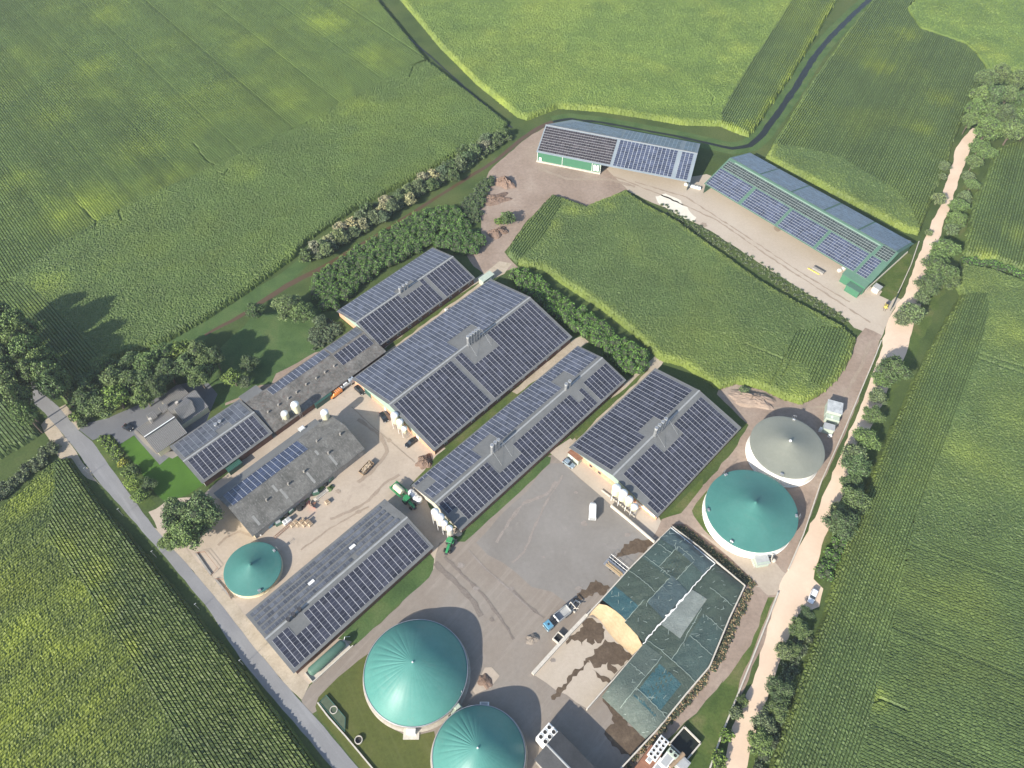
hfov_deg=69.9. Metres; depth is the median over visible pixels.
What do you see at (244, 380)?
young tree
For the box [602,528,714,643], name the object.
silage heap
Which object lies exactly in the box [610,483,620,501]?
feed silo
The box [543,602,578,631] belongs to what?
truck
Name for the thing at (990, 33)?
maize field
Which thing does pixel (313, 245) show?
dry shrub
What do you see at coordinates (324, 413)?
feed silo
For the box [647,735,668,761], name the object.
cooler unit
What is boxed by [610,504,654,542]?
yard wall
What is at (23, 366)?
broadleaf tree
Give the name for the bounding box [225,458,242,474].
skip container
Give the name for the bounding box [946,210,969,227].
broadleaf tree
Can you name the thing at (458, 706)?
pump station
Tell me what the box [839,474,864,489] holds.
broadleaf tree
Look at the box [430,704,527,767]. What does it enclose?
biogas tank
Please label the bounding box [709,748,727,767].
shrub
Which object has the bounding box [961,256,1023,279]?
hedge
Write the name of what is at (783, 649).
young tree
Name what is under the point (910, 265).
track wall
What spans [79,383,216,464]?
driveway
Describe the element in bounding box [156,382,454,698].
farmyard
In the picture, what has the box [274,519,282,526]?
scrap bin
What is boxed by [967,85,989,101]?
broadleaf tree
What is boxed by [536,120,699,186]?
machine shed
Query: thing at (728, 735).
shrub
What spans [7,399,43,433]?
broadleaf tree
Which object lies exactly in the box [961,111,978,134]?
broadleaf tree
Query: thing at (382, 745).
lawn
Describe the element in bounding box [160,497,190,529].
broadleaf tree
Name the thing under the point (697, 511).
grass patch
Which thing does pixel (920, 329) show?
track verge
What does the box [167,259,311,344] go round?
ditch bank
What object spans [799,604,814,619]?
broadleaf tree
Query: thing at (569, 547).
court slab
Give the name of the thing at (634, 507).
feed silo
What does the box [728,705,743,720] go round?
shrub
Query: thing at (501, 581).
yard mark
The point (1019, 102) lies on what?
broadleaf tree
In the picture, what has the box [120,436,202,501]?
front lawn
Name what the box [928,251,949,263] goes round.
broadleaf tree
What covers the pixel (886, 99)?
maize field
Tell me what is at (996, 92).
broadleaf tree
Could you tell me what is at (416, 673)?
biogas tank
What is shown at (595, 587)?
wet stain
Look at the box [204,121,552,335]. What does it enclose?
farm ditch
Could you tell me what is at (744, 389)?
shrub
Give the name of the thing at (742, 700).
shrub
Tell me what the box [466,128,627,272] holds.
back dirt
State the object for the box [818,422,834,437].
control cabin
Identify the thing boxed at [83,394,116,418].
broadleaf tree
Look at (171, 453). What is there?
house paving
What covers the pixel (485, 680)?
feed heap
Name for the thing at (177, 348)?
young tree
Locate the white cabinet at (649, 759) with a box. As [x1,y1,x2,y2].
[645,756,652,763]
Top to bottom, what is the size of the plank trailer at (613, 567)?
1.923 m
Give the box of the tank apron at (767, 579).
[701,533,785,595]
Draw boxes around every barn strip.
[384,261,510,353]
[512,336,587,393]
[564,357,662,449]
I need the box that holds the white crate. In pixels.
[285,516,291,523]
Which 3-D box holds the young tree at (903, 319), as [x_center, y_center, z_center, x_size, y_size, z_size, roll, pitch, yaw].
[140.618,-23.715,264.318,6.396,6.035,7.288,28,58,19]
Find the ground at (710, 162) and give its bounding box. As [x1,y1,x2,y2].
[0,0,1023,767]
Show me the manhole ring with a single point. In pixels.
(358, 739)
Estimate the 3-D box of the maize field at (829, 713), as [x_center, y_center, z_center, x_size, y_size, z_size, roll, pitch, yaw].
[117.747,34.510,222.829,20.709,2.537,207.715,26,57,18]
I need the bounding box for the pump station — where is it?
[447,691,467,716]
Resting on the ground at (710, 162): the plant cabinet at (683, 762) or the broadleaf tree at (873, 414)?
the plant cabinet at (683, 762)
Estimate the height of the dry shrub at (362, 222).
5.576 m
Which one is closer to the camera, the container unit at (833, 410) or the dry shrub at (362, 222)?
the container unit at (833, 410)
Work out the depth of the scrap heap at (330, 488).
224.61 m
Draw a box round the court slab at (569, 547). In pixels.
[476,463,647,603]
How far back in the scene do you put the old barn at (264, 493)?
222.14 m
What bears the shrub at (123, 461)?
on the ground at (710, 162)
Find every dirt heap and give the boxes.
[483,192,512,205]
[487,226,507,238]
[495,175,515,188]
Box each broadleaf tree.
[0,301,24,319]
[0,308,40,335]
[0,323,12,343]
[0,328,28,358]
[0,343,17,361]
[0,354,19,378]
[0,370,35,396]
[0,382,39,423]
[6,332,50,359]
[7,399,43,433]
[10,317,37,336]
[13,357,37,386]
[24,346,62,365]
[29,360,66,392]
[34,367,74,407]
[52,369,76,393]
[67,389,103,413]
[71,369,98,394]
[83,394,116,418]
[88,354,118,377]
[96,364,122,386]
[114,369,137,397]
[118,351,139,370]
[129,385,155,408]
[133,350,160,370]
[135,367,155,385]
[140,476,157,491]
[143,376,168,398]
[150,342,174,361]
[152,357,183,384]
[157,532,175,551]
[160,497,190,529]
[166,515,206,550]
[170,351,197,376]
[177,489,224,532]
[186,339,209,359]
[186,363,210,388]
[191,354,221,373]
[202,346,225,369]
[239,355,260,371]
[244,302,265,317]
[270,293,301,321]
[289,300,315,323]
[307,318,342,350]
[746,726,774,756]
[762,699,788,723]
[764,674,795,703]
[785,639,802,657]
[788,616,809,639]
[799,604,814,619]
[820,509,860,541]
[838,452,872,477]
[838,485,872,518]
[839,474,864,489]
[851,426,882,451]
[861,404,885,423]
[870,371,890,387]
[875,354,913,385]
[913,275,942,295]
[919,256,960,284]
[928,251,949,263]
[929,238,961,257]
[940,274,960,289]
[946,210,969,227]
[947,197,969,211]
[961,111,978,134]
[964,97,985,114]
[964,154,984,169]
[964,179,981,189]
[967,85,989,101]
[968,138,990,155]
[973,69,999,88]
[973,115,1002,140]
[976,145,998,159]
[979,100,999,116]
[988,62,1011,86]
[988,85,1006,103]
[995,103,1018,121]
[997,118,1023,145]
[1000,85,1020,103]
[1006,69,1023,88]
[1008,107,1023,120]
[1009,90,1023,107]
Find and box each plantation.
[308,211,438,311]
[420,204,471,232]
[433,225,485,254]
[507,267,649,374]
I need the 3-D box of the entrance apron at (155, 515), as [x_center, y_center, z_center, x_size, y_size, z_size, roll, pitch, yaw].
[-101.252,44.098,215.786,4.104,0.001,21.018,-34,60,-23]
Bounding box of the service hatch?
[403,728,419,739]
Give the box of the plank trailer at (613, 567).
[603,554,626,577]
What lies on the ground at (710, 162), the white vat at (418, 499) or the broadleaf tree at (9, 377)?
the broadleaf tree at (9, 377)
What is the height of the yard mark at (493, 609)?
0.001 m
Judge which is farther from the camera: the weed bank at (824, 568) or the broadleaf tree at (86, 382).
the broadleaf tree at (86, 382)
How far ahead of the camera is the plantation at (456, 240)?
287.32 m
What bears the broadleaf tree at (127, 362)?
on the ground at (710, 162)
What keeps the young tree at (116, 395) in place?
on the ground at (710, 162)
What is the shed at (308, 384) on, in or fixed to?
on the ground at (710, 162)
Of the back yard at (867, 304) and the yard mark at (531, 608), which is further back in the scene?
the back yard at (867, 304)
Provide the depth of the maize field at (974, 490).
233.31 m
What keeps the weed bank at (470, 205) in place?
on the back dirt
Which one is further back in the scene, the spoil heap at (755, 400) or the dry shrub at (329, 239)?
the dry shrub at (329, 239)
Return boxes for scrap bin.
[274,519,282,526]
[312,488,319,495]
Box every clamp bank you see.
[623,585,767,767]
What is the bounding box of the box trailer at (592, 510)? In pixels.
[588,501,596,520]
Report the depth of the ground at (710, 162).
273.84 m
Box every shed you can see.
[239,326,385,434]
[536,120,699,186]
[567,450,582,464]
[703,152,913,297]
[871,283,882,293]
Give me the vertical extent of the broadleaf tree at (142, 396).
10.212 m
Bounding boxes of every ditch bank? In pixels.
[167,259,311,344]
[550,0,872,154]
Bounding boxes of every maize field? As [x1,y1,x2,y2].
[0,0,426,284]
[0,279,100,405]
[0,396,41,460]
[0,460,201,767]
[9,60,507,359]
[45,458,320,767]
[400,0,791,126]
[506,195,564,263]
[518,190,844,404]
[721,0,836,136]
[765,143,919,235]
[769,292,989,767]
[772,0,984,232]
[785,325,855,391]
[857,537,1023,767]
[907,0,1023,72]
[910,262,1023,542]
[962,140,1023,270]
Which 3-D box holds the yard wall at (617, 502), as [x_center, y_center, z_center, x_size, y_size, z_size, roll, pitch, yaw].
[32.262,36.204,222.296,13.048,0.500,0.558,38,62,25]
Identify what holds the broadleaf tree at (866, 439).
on the track verge at (920, 329)
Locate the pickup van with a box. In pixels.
[331,387,342,398]
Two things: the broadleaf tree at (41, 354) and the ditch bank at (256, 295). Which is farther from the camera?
the ditch bank at (256, 295)
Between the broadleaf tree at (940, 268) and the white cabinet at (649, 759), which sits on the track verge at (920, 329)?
the broadleaf tree at (940, 268)
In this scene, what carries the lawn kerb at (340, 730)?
on the lawn at (382, 745)
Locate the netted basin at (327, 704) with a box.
[319,695,345,731]
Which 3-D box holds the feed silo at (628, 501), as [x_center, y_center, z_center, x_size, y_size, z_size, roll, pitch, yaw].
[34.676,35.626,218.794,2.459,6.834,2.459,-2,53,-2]
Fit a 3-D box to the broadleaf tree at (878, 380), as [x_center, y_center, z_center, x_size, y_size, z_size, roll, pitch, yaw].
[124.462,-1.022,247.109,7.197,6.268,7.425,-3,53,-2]
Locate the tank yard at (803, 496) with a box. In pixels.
[653,328,881,701]
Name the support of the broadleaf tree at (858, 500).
on the ground at (710, 162)
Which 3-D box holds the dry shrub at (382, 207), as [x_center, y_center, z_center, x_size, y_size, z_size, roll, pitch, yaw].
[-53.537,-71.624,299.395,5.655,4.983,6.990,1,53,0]
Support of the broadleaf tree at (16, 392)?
on the ground at (710, 162)
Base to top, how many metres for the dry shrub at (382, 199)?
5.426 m
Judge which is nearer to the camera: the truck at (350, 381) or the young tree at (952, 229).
the truck at (350, 381)
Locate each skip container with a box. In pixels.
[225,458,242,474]
[314,392,331,408]
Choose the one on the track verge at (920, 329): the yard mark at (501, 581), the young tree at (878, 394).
the young tree at (878, 394)
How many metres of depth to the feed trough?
197.51 m
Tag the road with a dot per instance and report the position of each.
(315, 732)
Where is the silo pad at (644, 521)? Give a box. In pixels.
[550,438,660,538]
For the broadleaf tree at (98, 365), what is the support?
on the ground at (710, 162)
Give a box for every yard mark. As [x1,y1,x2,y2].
[217,530,251,545]
[301,506,368,549]
[330,474,399,519]
[352,407,414,461]
[357,418,388,482]
[433,561,482,616]
[443,556,514,639]
[469,550,534,613]
[496,481,556,542]
[512,475,563,562]
[512,590,544,617]
[538,168,634,186]
[614,176,869,322]
[635,181,849,301]
[774,340,871,410]
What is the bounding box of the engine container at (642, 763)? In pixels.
[635,744,661,767]
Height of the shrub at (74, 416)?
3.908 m
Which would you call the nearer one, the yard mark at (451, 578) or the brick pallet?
the yard mark at (451, 578)
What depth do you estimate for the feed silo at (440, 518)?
211.25 m
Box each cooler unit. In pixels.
[535,723,557,748]
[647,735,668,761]
[665,747,678,759]
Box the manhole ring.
[354,735,362,744]
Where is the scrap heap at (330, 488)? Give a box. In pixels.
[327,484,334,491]
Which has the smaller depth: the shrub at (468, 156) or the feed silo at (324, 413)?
the feed silo at (324, 413)
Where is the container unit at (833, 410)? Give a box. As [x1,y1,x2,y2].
[823,399,842,424]
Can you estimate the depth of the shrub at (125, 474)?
225.59 m
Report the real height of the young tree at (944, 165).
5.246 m
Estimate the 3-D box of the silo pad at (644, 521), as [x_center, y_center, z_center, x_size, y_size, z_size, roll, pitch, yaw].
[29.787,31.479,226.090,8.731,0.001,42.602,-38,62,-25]
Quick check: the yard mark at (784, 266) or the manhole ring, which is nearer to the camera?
the manhole ring
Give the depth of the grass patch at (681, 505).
223.02 m
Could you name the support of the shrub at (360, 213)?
on the ground at (710, 162)
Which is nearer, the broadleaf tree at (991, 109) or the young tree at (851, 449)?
the young tree at (851, 449)
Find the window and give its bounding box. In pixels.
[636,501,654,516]
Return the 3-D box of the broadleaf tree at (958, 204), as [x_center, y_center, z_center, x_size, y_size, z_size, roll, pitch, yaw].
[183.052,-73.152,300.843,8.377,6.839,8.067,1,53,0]
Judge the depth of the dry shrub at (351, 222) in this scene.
291.17 m
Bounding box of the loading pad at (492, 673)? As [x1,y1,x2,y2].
[473,667,498,693]
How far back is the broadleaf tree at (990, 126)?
325.78 m
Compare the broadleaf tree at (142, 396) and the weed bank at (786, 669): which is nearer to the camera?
the weed bank at (786, 669)
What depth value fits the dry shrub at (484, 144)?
323.69 m
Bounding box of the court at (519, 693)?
[155,455,725,767]
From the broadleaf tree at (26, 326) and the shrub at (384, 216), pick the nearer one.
the broadleaf tree at (26, 326)
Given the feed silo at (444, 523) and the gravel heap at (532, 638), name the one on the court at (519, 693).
the gravel heap at (532, 638)
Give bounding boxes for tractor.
[402,494,416,509]
[443,536,454,554]
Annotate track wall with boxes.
[709,592,778,767]
[788,340,881,569]
[898,241,918,291]
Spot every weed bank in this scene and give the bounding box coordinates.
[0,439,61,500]
[460,175,494,223]
[625,589,753,767]
[660,203,848,322]
[675,524,755,588]
[753,629,813,767]
[813,537,847,581]
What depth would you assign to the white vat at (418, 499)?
221.22 m
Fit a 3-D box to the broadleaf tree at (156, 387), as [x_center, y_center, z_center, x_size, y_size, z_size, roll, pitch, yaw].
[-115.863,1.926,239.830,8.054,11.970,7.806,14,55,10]
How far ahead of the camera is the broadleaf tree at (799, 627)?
196.06 m
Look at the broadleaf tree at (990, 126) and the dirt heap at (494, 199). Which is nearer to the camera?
the dirt heap at (494, 199)
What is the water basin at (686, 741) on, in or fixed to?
on the ground at (710, 162)
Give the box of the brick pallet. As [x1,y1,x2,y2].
[808,265,825,274]
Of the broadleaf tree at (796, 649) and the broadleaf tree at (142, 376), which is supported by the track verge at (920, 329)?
the broadleaf tree at (796, 649)
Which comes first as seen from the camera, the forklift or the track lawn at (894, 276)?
the forklift
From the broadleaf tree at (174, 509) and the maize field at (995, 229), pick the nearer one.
the broadleaf tree at (174, 509)
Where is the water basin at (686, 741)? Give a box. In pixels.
[668,726,700,758]
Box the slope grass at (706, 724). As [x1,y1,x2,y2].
[685,597,774,767]
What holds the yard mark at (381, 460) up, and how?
on the farmyard
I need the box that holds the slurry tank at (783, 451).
[745,415,824,486]
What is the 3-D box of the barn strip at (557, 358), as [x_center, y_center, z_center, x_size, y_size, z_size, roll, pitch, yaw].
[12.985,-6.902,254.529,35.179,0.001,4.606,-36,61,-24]
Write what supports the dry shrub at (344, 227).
on the ground at (710, 162)
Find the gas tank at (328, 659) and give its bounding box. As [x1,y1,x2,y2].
[305,636,353,682]
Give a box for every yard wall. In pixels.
[601,490,634,517]
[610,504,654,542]
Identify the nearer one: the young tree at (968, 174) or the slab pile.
the slab pile
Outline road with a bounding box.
[17,363,357,767]
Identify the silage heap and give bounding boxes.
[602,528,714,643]
[602,564,743,738]
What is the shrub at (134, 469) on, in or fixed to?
on the ground at (710, 162)
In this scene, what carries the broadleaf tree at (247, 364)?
on the side garden
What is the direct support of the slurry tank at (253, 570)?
on the farmyard
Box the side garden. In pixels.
[207,308,338,408]
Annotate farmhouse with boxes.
[136,385,209,455]
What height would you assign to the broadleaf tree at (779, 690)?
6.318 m
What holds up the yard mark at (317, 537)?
on the farmyard
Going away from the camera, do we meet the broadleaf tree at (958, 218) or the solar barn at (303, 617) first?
the solar barn at (303, 617)
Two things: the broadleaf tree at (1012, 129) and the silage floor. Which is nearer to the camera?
the silage floor
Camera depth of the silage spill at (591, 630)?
198.97 m
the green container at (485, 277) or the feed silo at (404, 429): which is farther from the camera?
the green container at (485, 277)
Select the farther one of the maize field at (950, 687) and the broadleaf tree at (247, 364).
the broadleaf tree at (247, 364)
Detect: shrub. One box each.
[68,411,83,421]
[76,416,88,428]
[116,457,127,467]
[120,468,132,478]
[127,463,141,475]
[298,247,313,262]
[307,240,319,253]
[317,239,327,251]
[318,242,333,256]
[322,233,337,245]
[332,221,348,232]
[332,228,347,241]
[343,216,359,227]
[346,226,360,237]
[354,209,368,220]
[357,217,368,229]
[359,201,374,211]
[366,210,380,223]
[374,202,386,211]
[377,195,392,204]
[378,210,389,222]
[385,198,399,213]
[393,189,406,202]
[401,184,415,193]
[404,192,416,204]
[413,178,426,191]
[415,172,430,181]
[425,178,438,190]
[426,168,439,178]
[433,165,447,175]
[443,158,458,171]
[448,170,459,181]
[454,157,466,169]
[455,144,468,156]
[462,150,475,164]
[468,142,481,156]
[478,139,490,149]
[479,131,491,140]
[490,132,502,143]
[494,218,502,224]
[498,128,508,137]
[500,210,515,224]
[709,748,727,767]
[719,727,735,742]
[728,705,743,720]
[735,694,748,708]
[739,385,750,393]
[925,229,932,235]
[939,173,947,179]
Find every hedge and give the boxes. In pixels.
[308,129,511,259]
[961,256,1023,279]
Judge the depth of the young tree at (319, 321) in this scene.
261.03 m
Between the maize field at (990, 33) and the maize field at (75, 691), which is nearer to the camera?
the maize field at (75, 691)
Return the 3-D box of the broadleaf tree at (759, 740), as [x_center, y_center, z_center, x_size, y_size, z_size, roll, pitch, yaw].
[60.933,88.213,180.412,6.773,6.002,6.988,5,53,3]
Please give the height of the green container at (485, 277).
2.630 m
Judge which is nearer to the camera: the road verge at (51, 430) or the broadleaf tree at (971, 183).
the road verge at (51, 430)
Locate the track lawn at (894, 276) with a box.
[879,253,911,300]
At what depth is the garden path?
251.46 m
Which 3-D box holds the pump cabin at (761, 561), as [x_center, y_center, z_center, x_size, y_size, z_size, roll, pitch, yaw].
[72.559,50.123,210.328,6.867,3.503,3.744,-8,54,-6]
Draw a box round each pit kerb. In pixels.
[195,553,211,574]
[214,579,231,597]
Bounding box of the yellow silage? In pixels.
[589,604,641,654]
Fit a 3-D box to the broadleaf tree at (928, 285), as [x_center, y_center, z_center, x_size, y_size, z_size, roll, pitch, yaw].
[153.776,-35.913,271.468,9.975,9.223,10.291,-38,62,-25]
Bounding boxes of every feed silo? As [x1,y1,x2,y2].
[280,410,289,420]
[290,401,302,417]
[320,409,329,419]
[391,411,398,429]
[396,418,403,433]
[401,426,408,437]
[431,508,438,523]
[436,513,444,530]
[441,520,447,534]
[446,525,453,536]
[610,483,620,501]
[616,489,627,505]
[623,495,632,511]
[629,503,637,516]
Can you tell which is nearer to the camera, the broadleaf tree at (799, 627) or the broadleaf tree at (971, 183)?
the broadleaf tree at (799, 627)
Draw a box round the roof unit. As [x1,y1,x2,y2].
[298,425,305,431]
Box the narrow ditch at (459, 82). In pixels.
[409,37,512,127]
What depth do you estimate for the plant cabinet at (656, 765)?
177.52 m
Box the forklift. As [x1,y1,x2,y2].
[883,302,889,310]
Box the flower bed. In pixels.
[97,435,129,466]
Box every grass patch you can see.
[662,478,702,518]
[692,491,713,538]
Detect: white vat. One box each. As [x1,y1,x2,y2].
[408,489,414,496]
[416,496,421,503]
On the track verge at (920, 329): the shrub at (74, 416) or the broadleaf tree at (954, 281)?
the broadleaf tree at (954, 281)
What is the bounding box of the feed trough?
[552,631,565,643]
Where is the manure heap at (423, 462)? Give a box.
[415,453,431,469]
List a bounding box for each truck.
[340,376,354,390]
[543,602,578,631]
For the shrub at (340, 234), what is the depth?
286.80 m
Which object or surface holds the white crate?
on the farmyard
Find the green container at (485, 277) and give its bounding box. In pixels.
[478,271,493,284]
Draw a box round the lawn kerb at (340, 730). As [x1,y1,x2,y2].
[317,702,372,767]
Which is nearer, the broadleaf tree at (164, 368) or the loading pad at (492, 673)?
the loading pad at (492, 673)
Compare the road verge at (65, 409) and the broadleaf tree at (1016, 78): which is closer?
the road verge at (65, 409)
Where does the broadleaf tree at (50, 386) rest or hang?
on the ground at (710, 162)
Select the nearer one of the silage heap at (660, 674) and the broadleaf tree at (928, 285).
the silage heap at (660, 674)
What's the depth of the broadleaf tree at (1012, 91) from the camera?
338.77 m
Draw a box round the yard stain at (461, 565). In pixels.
[457,562,464,567]
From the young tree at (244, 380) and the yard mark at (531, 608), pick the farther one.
the young tree at (244, 380)
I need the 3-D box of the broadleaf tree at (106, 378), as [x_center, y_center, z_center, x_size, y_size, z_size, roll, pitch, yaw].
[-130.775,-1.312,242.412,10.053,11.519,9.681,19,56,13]
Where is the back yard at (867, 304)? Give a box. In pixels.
[607,166,910,338]
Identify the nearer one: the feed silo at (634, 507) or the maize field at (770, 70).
the feed silo at (634, 507)
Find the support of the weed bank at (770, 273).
on the back yard at (867, 304)
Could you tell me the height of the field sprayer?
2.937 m
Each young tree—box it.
[101,382,128,408]
[122,474,142,490]
[129,488,149,503]
[169,339,189,360]
[219,367,241,385]
[236,375,251,388]
[311,314,325,327]
[750,709,777,734]
[773,641,791,660]
[828,501,850,515]
[840,442,868,458]
[868,386,887,404]
[892,311,910,326]
[898,302,927,324]
[913,291,930,304]
[931,193,946,204]
[938,160,950,169]
[944,223,959,235]
[956,190,972,202]
[960,170,976,179]
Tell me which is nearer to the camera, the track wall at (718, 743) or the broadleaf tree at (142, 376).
the track wall at (718, 743)
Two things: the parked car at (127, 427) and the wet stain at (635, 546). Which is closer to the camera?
the wet stain at (635, 546)
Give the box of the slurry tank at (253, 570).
[223,542,282,597]
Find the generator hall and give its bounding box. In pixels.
[534,731,594,767]
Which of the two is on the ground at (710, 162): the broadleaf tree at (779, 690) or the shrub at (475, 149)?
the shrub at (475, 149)
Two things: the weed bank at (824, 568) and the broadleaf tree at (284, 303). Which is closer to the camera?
the weed bank at (824, 568)
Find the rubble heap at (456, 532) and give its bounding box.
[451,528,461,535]
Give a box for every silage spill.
[551,660,588,699]
[566,618,604,644]
[585,640,631,667]
[594,670,610,682]
[607,663,617,673]
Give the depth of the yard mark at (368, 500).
222.40 m
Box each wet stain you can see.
[574,580,609,603]
[603,699,646,756]
[613,538,653,559]
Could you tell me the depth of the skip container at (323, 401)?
242.69 m
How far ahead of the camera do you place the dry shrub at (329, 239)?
286.45 m
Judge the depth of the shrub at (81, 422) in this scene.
236.73 m
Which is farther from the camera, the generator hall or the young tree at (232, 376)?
the young tree at (232, 376)
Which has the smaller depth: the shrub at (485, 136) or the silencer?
the silencer
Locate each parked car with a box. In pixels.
[122,423,133,431]
[354,385,364,394]
[379,411,388,422]
[404,436,417,447]
[562,458,574,468]
[807,588,818,603]
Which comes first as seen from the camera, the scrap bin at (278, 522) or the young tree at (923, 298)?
the scrap bin at (278, 522)
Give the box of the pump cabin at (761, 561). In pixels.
[752,553,775,567]
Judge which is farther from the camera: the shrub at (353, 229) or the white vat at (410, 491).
the shrub at (353, 229)
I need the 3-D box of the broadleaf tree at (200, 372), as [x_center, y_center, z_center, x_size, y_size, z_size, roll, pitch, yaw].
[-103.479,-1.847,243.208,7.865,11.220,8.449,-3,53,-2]
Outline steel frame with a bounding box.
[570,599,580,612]
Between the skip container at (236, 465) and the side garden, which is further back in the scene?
the side garden
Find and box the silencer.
[669,752,684,767]
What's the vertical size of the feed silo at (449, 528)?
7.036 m
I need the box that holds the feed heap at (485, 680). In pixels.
[477,673,492,689]
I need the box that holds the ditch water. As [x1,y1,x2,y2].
[553,0,871,149]
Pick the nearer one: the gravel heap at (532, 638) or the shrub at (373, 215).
the gravel heap at (532, 638)
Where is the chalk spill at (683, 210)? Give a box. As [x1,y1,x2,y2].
[655,193,695,220]
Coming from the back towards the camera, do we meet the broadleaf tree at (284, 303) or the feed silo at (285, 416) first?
the broadleaf tree at (284, 303)
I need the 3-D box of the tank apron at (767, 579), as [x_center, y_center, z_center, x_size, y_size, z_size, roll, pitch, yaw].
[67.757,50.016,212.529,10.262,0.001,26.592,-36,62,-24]
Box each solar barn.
[169,399,272,486]
[246,499,433,673]
[336,247,474,348]
[352,279,571,454]
[412,346,625,532]
[569,368,740,519]
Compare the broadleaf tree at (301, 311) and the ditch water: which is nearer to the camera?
the broadleaf tree at (301, 311)
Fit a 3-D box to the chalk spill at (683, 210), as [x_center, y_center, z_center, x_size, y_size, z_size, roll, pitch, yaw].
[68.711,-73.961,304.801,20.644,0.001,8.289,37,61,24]
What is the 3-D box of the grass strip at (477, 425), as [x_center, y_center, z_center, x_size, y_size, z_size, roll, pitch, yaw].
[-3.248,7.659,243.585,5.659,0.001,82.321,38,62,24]
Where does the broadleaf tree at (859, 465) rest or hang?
on the track verge at (920, 329)
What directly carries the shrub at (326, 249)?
on the ground at (710, 162)
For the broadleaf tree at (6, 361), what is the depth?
233.80 m
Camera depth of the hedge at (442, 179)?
306.95 m
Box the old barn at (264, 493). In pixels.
[214,415,363,538]
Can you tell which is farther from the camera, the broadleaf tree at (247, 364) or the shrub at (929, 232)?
the shrub at (929, 232)
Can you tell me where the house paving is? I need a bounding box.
[134,430,177,458]
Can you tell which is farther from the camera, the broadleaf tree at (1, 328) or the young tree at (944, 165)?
the young tree at (944, 165)
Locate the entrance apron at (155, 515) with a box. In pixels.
[149,507,189,554]
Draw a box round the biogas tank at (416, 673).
[363,619,470,731]
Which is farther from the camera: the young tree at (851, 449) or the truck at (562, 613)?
the young tree at (851, 449)
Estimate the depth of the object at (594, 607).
204.78 m
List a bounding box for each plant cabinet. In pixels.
[652,757,661,767]
[658,752,673,767]
[674,757,690,767]
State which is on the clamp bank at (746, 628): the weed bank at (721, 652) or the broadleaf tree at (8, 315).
the weed bank at (721, 652)
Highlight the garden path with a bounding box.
[225,352,317,404]
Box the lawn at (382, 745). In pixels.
[315,654,434,767]
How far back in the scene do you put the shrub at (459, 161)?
314.00 m
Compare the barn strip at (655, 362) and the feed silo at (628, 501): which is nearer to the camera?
the feed silo at (628, 501)
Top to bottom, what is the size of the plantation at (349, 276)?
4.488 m
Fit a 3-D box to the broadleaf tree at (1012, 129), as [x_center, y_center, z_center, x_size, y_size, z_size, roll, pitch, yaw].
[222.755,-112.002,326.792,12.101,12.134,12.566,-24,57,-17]
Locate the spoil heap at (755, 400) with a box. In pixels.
[728,389,776,409]
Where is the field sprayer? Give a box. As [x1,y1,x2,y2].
[389,481,407,497]
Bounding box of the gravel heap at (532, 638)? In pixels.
[526,633,539,644]
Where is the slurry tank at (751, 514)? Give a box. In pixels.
[701,470,799,558]
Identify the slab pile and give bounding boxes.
[313,488,328,501]
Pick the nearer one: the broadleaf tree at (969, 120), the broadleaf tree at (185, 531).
the broadleaf tree at (185, 531)
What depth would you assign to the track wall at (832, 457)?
231.28 m
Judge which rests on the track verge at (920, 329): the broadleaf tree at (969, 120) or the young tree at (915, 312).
the young tree at (915, 312)
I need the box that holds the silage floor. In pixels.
[535,616,631,707]
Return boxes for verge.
[41,417,97,482]
[59,404,79,429]
[92,441,155,509]
[747,157,982,767]
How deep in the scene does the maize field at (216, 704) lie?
194.43 m
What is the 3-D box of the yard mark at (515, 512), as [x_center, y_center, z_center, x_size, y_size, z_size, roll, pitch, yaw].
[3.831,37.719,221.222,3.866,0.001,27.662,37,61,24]
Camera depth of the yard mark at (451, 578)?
206.29 m
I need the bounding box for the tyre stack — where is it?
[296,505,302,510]
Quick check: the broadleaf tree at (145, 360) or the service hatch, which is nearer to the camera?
the service hatch
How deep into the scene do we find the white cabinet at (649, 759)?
177.57 m
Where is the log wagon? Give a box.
[358,460,373,475]
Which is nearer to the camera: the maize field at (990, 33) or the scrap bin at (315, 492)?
the scrap bin at (315, 492)
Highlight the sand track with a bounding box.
[726,128,975,767]
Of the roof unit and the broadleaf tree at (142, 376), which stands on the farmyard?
the roof unit
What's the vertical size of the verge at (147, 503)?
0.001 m

